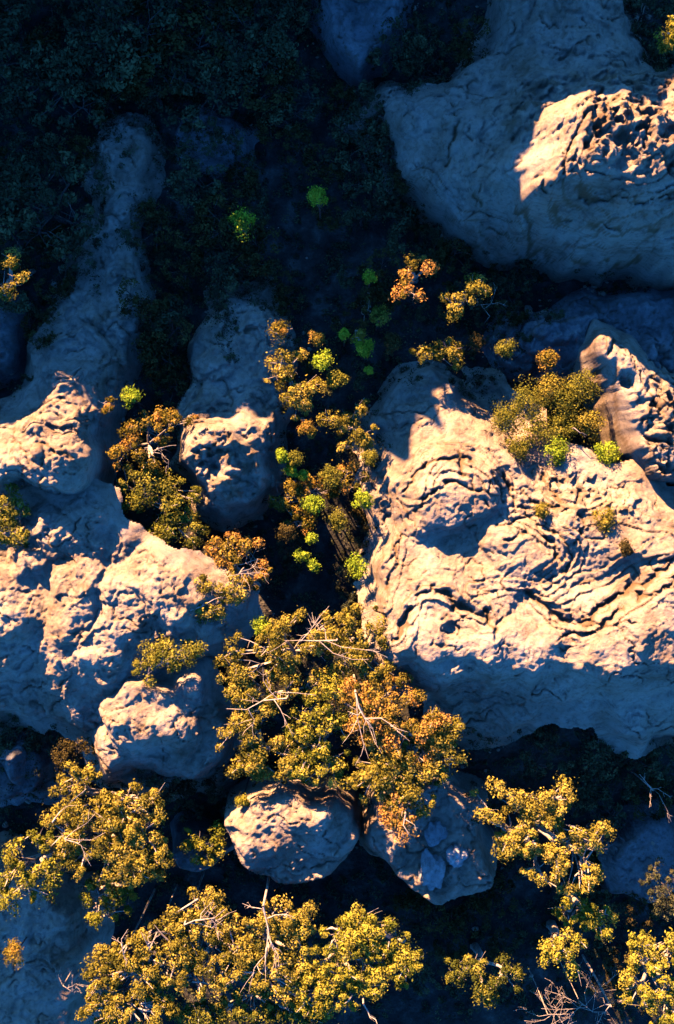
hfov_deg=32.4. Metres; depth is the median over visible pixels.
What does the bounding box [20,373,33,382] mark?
shaded tree
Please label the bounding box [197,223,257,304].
shaded tree
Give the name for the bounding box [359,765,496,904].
rock outcrop
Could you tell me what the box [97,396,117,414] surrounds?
tree
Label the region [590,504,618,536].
dry bush
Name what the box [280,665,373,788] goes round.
eucalypt tree
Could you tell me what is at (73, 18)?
shaded tree
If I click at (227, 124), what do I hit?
rock slab
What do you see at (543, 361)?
scrub bush
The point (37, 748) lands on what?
shaded tree
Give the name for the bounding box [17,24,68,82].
shaded tree
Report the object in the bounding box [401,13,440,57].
shaded tree
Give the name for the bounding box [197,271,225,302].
shaded tree
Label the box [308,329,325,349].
scrub bush
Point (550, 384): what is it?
leafy bush
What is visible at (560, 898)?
shaded tree
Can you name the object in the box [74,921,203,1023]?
eucalypt tree
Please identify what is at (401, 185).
shaded tree
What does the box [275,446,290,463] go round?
round bush
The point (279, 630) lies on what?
eucalypt tree
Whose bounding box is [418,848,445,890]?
boulder
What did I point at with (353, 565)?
round bush
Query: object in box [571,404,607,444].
leafy bush
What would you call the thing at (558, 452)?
leafy bush
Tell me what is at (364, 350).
round bush
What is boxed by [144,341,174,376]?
shaded tree
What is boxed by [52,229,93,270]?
shaded tree
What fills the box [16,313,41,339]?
shaded tree
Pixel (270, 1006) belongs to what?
eucalypt tree
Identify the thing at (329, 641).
dead branch
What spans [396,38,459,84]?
shaded tree
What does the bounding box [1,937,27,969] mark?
dry bush
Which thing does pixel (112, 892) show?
tree
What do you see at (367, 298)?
tree
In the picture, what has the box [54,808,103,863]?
dead branch
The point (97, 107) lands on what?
shaded tree
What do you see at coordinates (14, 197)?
shaded tree
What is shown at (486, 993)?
tree
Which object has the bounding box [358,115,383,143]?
shaded tree
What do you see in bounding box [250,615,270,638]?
round bush
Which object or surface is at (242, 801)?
dry bush
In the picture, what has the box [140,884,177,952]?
dead branch
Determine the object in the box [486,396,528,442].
leafy bush
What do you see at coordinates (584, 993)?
dead brush
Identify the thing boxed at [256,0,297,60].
shaded tree
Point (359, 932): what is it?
eucalypt tree
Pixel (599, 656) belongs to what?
sandstone outcrop
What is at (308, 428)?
scrub bush
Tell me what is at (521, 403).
leafy bush
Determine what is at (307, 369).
shaded tree
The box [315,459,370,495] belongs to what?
tree
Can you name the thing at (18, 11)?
shaded tree
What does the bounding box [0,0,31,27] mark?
shaded tree
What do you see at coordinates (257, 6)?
shaded tree
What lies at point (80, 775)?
eucalypt tree
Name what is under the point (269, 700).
dead branch
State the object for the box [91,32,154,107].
shaded tree
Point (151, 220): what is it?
shaded tree
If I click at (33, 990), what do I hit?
rock shelf
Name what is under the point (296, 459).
scrub bush
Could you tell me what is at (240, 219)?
round bush
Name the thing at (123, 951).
dead branch
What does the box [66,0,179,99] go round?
shaded tree
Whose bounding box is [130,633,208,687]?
leafy bush
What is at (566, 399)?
leafy bush
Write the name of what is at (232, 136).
shaded tree
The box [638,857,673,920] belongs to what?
shaded tree
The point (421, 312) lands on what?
shaded tree
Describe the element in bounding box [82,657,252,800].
boulder
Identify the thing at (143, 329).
shaded tree
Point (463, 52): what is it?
shaded tree
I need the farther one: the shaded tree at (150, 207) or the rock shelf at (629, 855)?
the rock shelf at (629, 855)
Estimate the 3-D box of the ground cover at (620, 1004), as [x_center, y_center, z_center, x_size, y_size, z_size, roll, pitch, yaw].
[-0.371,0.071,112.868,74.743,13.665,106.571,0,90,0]
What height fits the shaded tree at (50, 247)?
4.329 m
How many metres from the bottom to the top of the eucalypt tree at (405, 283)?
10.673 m
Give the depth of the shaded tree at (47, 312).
105.69 m
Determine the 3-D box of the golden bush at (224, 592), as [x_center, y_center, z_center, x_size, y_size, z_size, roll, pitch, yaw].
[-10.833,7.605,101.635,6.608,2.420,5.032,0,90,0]
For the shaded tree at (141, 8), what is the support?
on the ground at (320, 584)
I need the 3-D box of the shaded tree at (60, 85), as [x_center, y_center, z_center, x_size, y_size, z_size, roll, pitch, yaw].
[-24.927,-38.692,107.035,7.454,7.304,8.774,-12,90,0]
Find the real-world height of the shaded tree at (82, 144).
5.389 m
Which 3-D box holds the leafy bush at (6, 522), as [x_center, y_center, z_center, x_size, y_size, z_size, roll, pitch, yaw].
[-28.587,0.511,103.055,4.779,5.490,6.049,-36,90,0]
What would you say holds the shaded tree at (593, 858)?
on the ground at (320, 584)
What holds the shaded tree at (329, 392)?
on the ground at (320, 584)
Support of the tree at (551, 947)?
on the ground at (320, 584)
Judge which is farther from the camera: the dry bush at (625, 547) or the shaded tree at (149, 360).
the shaded tree at (149, 360)
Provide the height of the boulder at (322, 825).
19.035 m
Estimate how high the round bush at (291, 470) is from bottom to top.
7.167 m
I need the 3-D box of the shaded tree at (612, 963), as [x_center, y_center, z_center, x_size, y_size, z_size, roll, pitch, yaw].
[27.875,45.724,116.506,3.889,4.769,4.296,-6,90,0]
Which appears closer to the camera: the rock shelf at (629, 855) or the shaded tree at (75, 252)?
the shaded tree at (75, 252)
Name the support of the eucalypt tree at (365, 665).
on the ground at (320, 584)
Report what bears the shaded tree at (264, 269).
on the ground at (320, 584)
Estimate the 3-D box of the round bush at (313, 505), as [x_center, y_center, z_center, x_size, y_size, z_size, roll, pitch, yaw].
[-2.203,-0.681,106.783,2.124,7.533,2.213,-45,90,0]
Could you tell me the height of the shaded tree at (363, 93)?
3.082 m
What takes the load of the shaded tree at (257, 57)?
on the ground at (320, 584)
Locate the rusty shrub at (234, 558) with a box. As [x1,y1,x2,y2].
[203,528,272,591]
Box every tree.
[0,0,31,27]
[0,0,36,64]
[0,13,52,112]
[0,64,35,122]
[0,144,120,260]
[0,150,61,228]
[0,238,24,282]
[0,247,30,301]
[0,290,32,317]
[0,713,39,754]
[0,820,69,919]
[3,124,66,182]
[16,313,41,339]
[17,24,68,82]
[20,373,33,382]
[20,729,61,757]
[22,40,106,132]
[23,228,56,268]
[29,328,56,349]
[33,271,78,305]
[37,778,175,889]
[41,306,60,325]
[43,219,66,242]
[44,6,127,102]
[48,759,164,824]
[50,133,98,183]
[50,732,95,773]
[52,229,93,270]
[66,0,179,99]
[69,11,102,44]
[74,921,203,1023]
[77,878,139,930]
[87,86,122,123]
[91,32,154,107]
[94,0,146,21]
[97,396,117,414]
[105,405,199,477]
[115,277,169,323]
[116,457,210,548]
[120,229,137,250]
[126,197,173,251]
[128,5,229,102]
[129,0,200,35]
[131,315,193,377]
[134,768,179,804]
[136,313,167,346]
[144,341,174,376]
[145,202,171,232]
[149,296,191,335]
[152,291,183,320]
[153,885,234,1001]
[159,39,262,138]
[164,779,203,824]
[166,136,227,207]
[173,976,332,1023]
[174,199,218,251]
[175,0,308,100]
[179,819,228,866]
[185,0,256,33]
[195,193,268,256]
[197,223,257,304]
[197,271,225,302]
[200,129,225,157]
[203,289,228,311]
[212,605,369,682]
[213,162,261,213]
[213,698,315,783]
[214,893,324,1010]
[215,653,331,719]
[224,133,244,145]
[226,0,296,29]
[228,258,252,287]
[231,223,282,276]
[241,33,301,111]
[248,187,270,223]
[253,113,287,148]
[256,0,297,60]
[259,65,328,131]
[259,346,327,420]
[265,318,291,344]
[267,474,340,535]
[275,523,310,568]
[275,899,395,1021]
[277,0,319,37]
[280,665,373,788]
[299,351,318,375]
[303,141,352,185]
[307,196,344,232]
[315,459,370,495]
[316,399,379,451]
[318,107,396,182]
[320,603,397,683]
[321,366,350,395]
[328,256,351,289]
[328,310,362,341]
[332,669,453,770]
[333,126,351,148]
[336,565,358,588]
[338,592,355,617]
[338,711,470,819]
[339,150,406,210]
[341,198,381,226]
[345,507,369,548]
[350,287,378,327]
[350,328,367,343]
[351,78,385,121]
[351,359,379,392]
[355,247,401,312]
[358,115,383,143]
[364,149,389,182]
[365,15,436,78]
[372,914,423,990]
[377,776,420,847]
[383,204,415,255]
[388,251,439,303]
[393,169,413,193]
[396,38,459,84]
[397,950,448,995]
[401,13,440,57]
[402,242,435,275]
[409,336,466,371]
[412,295,429,321]
[414,242,451,276]
[432,931,467,960]
[434,278,464,317]
[438,272,492,324]
[443,942,528,1010]
[448,14,490,70]
[452,273,494,316]
[459,330,479,355]
[469,771,616,895]
[478,951,521,996]
[480,286,504,316]
[484,272,533,311]
[484,927,519,962]
[493,299,531,328]
[510,258,539,286]
[514,331,532,342]
[516,723,578,788]
[536,919,587,982]
[541,308,564,324]
[548,882,618,941]
[551,868,602,932]
[563,753,612,810]
[564,768,642,830]
[573,846,603,886]
[574,728,628,780]
[588,885,628,927]
[590,918,614,957]
[602,949,638,994]
[609,751,664,787]
[617,927,673,1023]
[622,770,673,820]
[622,890,666,927]
[623,0,673,39]
[629,737,673,784]
[638,5,673,71]
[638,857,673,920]
[649,15,673,56]
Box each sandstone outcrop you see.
[0,479,263,743]
[170,277,298,532]
[352,360,673,758]
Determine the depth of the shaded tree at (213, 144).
106.36 m
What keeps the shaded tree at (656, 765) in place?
on the ground at (320, 584)
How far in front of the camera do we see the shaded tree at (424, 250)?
106.67 m
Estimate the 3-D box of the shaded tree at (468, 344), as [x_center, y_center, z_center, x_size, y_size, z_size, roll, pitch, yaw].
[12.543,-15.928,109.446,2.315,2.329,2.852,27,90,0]
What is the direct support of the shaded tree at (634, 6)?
on the ground at (320, 584)
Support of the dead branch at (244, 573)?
attached to the rusty shrub at (234, 558)
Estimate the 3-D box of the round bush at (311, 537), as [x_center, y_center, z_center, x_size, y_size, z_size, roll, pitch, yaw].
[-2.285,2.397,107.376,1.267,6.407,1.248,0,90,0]
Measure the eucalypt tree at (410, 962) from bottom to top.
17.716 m
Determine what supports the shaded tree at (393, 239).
on the ground at (320, 584)
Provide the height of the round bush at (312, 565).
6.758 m
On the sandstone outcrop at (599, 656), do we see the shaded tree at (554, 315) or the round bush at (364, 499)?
the round bush at (364, 499)
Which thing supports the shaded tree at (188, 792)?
on the ground at (320, 584)
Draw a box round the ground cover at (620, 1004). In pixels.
[0,0,673,1023]
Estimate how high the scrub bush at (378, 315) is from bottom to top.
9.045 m
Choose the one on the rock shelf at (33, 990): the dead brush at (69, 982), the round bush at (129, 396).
the dead brush at (69, 982)
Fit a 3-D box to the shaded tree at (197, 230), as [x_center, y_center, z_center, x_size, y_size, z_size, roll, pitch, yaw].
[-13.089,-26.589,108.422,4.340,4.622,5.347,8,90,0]
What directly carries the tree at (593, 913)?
on the ground at (320, 584)
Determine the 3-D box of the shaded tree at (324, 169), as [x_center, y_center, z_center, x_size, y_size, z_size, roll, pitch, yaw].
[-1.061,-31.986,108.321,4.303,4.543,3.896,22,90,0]
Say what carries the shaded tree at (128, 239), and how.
on the sandstone dome at (59, 435)
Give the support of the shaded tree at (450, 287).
on the ground at (320, 584)
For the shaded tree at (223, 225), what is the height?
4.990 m
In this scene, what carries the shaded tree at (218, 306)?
on the sandstone outcrop at (231, 439)
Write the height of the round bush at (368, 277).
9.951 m
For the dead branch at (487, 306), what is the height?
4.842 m
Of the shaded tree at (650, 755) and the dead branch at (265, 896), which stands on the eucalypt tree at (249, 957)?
the dead branch at (265, 896)
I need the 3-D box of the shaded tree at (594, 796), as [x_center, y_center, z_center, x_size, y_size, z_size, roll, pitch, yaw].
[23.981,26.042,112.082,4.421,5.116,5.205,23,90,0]
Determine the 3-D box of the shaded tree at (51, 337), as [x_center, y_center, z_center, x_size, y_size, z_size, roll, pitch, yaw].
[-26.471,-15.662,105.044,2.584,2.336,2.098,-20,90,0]
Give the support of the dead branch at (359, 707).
on the ground at (320, 584)
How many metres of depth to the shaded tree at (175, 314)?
105.50 m
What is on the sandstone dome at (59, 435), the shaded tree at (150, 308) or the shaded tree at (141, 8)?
the shaded tree at (150, 308)
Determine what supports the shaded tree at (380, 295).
on the ground at (320, 584)
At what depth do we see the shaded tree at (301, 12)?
107.19 m
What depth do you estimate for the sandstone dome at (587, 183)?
101.12 m
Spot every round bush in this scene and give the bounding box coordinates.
[120,385,145,408]
[226,206,258,241]
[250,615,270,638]
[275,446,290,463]
[281,464,298,477]
[292,548,309,562]
[297,469,308,480]
[299,493,326,515]
[305,532,318,544]
[306,558,320,573]
[307,185,328,219]
[311,348,334,371]
[338,327,350,346]
[345,552,368,579]
[351,488,374,510]
[353,338,376,358]
[362,268,377,292]
[363,365,373,379]
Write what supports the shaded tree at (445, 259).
on the ground at (320, 584)
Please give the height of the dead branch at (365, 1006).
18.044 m
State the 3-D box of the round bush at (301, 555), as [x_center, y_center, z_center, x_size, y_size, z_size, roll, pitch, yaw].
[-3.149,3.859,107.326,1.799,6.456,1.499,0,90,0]
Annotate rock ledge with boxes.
[0,291,32,388]
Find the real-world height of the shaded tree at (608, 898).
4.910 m
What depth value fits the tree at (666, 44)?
98.93 m
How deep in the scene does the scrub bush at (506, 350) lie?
103.25 m
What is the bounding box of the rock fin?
[567,319,673,486]
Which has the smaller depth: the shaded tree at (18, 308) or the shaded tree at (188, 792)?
the shaded tree at (18, 308)
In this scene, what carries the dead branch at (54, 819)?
on the ground at (320, 584)
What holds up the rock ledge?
on the ground at (320, 584)
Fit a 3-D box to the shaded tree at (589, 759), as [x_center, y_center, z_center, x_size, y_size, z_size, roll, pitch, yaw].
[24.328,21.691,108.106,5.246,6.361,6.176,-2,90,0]
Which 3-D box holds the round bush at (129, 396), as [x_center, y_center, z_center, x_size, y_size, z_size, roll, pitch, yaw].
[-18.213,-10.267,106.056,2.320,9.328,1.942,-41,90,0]
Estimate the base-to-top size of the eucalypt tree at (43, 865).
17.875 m
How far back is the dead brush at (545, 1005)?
107.49 m
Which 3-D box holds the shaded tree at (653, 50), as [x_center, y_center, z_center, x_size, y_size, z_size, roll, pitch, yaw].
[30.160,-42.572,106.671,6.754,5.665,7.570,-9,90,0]
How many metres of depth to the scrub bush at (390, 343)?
102.72 m
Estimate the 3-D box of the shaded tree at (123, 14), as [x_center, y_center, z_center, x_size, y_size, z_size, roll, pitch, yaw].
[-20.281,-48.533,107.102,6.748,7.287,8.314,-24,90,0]
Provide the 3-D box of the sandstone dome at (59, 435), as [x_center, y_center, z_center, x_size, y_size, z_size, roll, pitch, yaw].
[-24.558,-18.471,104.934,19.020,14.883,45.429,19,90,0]
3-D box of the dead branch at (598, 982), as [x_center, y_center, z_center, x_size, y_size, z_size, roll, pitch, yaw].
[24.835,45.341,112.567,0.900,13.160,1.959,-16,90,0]
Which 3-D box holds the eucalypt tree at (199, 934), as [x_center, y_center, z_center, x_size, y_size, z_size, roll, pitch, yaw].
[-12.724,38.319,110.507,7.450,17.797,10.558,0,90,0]
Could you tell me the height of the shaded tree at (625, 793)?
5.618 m
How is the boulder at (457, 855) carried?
on the rock outcrop at (454, 809)
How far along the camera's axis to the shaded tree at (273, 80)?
105.81 m
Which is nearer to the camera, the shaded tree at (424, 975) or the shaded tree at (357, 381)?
the shaded tree at (357, 381)
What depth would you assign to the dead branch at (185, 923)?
101.30 m
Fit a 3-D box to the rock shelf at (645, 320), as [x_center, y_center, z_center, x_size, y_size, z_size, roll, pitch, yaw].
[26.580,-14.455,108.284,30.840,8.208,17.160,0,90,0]
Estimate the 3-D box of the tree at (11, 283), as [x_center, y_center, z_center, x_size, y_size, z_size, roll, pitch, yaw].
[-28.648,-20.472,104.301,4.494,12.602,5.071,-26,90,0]
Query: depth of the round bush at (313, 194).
100.04 m
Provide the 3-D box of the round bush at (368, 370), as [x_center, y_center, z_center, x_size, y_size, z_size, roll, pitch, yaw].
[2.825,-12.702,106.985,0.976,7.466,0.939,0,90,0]
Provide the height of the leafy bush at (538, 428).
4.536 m
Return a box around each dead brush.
[58,965,87,992]
[514,966,575,1023]
[541,957,629,1023]
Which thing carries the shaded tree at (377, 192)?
on the ground at (320, 584)
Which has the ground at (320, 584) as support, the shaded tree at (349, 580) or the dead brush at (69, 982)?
the shaded tree at (349, 580)
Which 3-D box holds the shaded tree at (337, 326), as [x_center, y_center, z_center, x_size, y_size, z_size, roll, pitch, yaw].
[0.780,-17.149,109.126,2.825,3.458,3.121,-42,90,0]
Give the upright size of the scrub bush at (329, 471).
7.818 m
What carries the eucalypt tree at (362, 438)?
on the ground at (320, 584)
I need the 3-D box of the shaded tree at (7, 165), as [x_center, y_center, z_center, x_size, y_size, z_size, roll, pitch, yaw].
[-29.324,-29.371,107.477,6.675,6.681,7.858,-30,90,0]
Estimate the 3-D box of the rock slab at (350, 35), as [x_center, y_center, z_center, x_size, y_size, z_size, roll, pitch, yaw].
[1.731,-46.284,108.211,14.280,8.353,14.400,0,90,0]
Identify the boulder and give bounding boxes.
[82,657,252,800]
[224,767,361,883]
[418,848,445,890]
[424,819,447,846]
[446,843,468,867]
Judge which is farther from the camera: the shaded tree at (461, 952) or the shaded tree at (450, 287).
the shaded tree at (461, 952)
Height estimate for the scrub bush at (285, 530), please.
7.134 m
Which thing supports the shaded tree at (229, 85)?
on the ground at (320, 584)
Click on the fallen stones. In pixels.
(648, 16)
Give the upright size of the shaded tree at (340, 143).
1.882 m
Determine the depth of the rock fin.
101.07 m
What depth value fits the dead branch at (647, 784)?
104.97 m
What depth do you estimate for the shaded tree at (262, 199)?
106.88 m
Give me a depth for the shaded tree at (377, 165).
107.19 m
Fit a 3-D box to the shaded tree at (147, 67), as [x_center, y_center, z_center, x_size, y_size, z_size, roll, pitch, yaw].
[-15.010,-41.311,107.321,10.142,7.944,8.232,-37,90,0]
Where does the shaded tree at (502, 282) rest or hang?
on the ground at (320, 584)
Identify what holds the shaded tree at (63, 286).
on the sandstone dome at (59, 435)
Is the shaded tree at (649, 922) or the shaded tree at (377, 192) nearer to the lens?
the shaded tree at (377, 192)
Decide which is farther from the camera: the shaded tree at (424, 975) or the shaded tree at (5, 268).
the shaded tree at (424, 975)
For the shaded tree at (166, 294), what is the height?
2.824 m
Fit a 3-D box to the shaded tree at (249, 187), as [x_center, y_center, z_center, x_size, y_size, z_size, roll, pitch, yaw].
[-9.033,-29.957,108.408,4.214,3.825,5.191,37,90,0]
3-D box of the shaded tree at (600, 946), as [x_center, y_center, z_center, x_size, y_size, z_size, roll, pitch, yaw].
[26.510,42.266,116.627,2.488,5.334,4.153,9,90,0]
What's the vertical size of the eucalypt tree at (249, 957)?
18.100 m
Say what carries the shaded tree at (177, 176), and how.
on the ground at (320, 584)
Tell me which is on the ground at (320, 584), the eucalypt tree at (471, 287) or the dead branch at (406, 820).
the eucalypt tree at (471, 287)
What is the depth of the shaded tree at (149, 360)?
105.64 m
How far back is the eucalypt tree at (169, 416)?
103.04 m
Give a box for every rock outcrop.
[0,729,79,807]
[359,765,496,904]
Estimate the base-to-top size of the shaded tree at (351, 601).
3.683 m
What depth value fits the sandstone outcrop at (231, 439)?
106.38 m
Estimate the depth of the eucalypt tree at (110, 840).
102.23 m
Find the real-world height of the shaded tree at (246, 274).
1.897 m
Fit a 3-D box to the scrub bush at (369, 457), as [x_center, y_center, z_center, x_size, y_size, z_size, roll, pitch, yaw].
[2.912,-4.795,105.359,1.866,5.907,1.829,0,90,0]
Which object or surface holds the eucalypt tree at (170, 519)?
on the ground at (320, 584)
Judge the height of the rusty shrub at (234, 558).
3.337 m
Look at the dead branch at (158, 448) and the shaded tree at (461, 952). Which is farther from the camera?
the shaded tree at (461, 952)
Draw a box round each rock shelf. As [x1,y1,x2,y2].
[0,831,116,1023]
[480,286,673,384]
[579,799,673,902]
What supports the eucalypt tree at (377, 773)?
on the ground at (320, 584)
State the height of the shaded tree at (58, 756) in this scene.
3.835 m
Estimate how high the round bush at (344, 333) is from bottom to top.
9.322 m
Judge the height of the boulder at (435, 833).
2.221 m
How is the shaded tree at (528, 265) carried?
on the ground at (320, 584)
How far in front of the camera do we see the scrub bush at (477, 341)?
103.34 m
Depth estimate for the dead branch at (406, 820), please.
100.43 m
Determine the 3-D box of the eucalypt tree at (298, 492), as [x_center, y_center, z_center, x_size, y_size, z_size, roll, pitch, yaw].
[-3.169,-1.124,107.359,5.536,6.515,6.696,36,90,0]
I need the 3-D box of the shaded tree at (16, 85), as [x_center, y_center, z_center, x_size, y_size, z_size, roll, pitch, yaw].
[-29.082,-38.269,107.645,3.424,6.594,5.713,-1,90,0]
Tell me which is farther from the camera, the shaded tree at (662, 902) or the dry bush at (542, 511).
the shaded tree at (662, 902)
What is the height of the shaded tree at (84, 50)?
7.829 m
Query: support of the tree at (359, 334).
on the ground at (320, 584)
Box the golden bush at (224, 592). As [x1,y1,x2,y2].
[190,571,248,625]
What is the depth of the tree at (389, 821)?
101.07 m
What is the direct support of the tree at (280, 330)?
on the sandstone outcrop at (231, 439)
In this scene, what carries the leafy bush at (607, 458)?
on the sandstone outcrop at (599, 656)
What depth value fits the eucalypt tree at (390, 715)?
100.76 m
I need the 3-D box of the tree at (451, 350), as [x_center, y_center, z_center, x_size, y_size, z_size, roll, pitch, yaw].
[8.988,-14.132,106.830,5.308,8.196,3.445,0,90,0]
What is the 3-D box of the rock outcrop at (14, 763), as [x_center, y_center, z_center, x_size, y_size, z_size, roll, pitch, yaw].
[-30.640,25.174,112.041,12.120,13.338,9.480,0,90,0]
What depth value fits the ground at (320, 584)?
110.45 m
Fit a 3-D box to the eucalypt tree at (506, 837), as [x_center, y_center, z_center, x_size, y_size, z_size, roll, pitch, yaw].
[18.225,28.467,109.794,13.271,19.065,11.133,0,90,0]
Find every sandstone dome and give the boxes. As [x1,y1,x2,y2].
[0,113,170,497]
[341,0,673,290]
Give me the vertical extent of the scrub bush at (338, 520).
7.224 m
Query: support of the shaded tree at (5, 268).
on the ground at (320, 584)
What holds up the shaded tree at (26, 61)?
on the ground at (320, 584)
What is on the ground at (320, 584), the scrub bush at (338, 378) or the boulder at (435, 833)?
the scrub bush at (338, 378)
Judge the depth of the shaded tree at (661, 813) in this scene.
112.49 m
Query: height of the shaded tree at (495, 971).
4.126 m
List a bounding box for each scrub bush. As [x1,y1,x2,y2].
[275,521,298,542]
[285,450,304,466]
[296,419,317,438]
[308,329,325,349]
[317,463,342,490]
[325,368,349,389]
[326,508,349,532]
[359,449,379,465]
[369,303,390,330]
[382,331,401,354]
[466,332,487,352]
[494,338,517,359]
[535,346,559,374]
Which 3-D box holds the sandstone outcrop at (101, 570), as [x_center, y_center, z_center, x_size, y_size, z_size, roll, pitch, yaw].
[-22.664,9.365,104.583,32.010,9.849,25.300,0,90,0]
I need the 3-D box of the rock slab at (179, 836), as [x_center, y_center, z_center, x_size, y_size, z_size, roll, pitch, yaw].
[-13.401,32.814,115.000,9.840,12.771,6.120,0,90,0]
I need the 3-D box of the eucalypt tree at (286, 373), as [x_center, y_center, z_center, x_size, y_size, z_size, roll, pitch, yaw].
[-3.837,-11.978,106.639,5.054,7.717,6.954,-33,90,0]
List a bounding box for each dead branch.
[52,785,85,822]
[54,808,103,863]
[112,888,155,963]
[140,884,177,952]
[144,445,174,467]
[183,870,233,938]
[224,559,264,587]
[237,669,311,735]
[241,876,292,990]
[270,611,387,659]
[342,674,407,764]
[361,974,376,1022]
[403,807,415,835]
[473,285,503,323]
[582,954,611,1013]
[630,770,673,821]
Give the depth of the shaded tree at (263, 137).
107.50 m
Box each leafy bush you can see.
[0,482,32,550]
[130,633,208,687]
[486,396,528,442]
[504,434,533,464]
[509,374,548,423]
[513,402,557,450]
[532,367,572,406]
[542,407,581,441]
[542,429,574,466]
[545,381,583,423]
[563,367,602,404]
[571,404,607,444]
[593,437,621,469]
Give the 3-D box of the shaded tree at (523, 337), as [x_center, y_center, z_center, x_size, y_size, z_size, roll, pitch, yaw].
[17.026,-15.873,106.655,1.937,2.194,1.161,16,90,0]
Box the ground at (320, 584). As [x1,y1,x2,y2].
[0,0,673,1023]
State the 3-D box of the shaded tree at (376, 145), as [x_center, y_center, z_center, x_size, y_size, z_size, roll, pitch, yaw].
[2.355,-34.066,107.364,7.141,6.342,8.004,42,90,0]
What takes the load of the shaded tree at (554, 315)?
on the rock shelf at (645, 320)
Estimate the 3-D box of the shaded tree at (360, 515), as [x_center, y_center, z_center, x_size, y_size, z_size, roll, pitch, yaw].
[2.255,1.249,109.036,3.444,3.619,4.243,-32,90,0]
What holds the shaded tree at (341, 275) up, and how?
on the ground at (320, 584)
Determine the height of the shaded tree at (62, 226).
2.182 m
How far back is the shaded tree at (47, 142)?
106.67 m
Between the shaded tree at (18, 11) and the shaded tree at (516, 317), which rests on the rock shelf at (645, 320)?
the shaded tree at (516, 317)
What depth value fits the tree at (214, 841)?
105.92 m
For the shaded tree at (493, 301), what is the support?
on the ground at (320, 584)
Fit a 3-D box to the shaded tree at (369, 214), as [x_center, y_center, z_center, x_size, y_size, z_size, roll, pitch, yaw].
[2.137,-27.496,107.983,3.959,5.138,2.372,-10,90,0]
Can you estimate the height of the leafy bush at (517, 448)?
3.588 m
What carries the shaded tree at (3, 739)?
on the ground at (320, 584)
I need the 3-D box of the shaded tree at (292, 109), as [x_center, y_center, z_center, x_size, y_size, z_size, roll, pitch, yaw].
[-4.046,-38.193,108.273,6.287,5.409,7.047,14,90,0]
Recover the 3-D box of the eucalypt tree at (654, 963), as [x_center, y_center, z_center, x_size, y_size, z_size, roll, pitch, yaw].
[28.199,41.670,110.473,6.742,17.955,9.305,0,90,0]
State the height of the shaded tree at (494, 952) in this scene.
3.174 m
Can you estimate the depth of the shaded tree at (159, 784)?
105.49 m
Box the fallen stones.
[2,0,673,1004]
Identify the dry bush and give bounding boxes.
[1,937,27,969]
[234,777,249,807]
[532,502,549,519]
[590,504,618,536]
[618,538,633,556]
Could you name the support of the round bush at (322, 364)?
on the ground at (320, 584)
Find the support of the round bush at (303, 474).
on the ground at (320, 584)
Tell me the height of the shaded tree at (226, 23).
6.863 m
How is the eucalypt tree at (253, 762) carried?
on the ground at (320, 584)
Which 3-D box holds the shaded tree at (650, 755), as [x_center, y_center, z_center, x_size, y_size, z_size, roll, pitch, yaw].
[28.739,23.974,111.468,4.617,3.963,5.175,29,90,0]
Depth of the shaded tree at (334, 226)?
108.00 m
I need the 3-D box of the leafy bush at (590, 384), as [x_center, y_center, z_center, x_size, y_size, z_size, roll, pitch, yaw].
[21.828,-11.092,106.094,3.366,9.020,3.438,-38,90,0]
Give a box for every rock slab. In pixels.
[170,811,234,871]
[174,107,259,178]
[306,0,413,91]
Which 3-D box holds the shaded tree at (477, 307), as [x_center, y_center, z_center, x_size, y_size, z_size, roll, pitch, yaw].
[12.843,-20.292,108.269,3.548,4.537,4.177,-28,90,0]
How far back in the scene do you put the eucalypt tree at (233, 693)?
101.92 m
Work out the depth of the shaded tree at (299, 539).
108.19 m
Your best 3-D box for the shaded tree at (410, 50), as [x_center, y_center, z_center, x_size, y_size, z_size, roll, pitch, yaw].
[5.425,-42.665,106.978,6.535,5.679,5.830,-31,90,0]
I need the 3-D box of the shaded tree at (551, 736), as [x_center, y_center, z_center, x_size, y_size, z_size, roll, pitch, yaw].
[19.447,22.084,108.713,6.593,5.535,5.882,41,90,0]

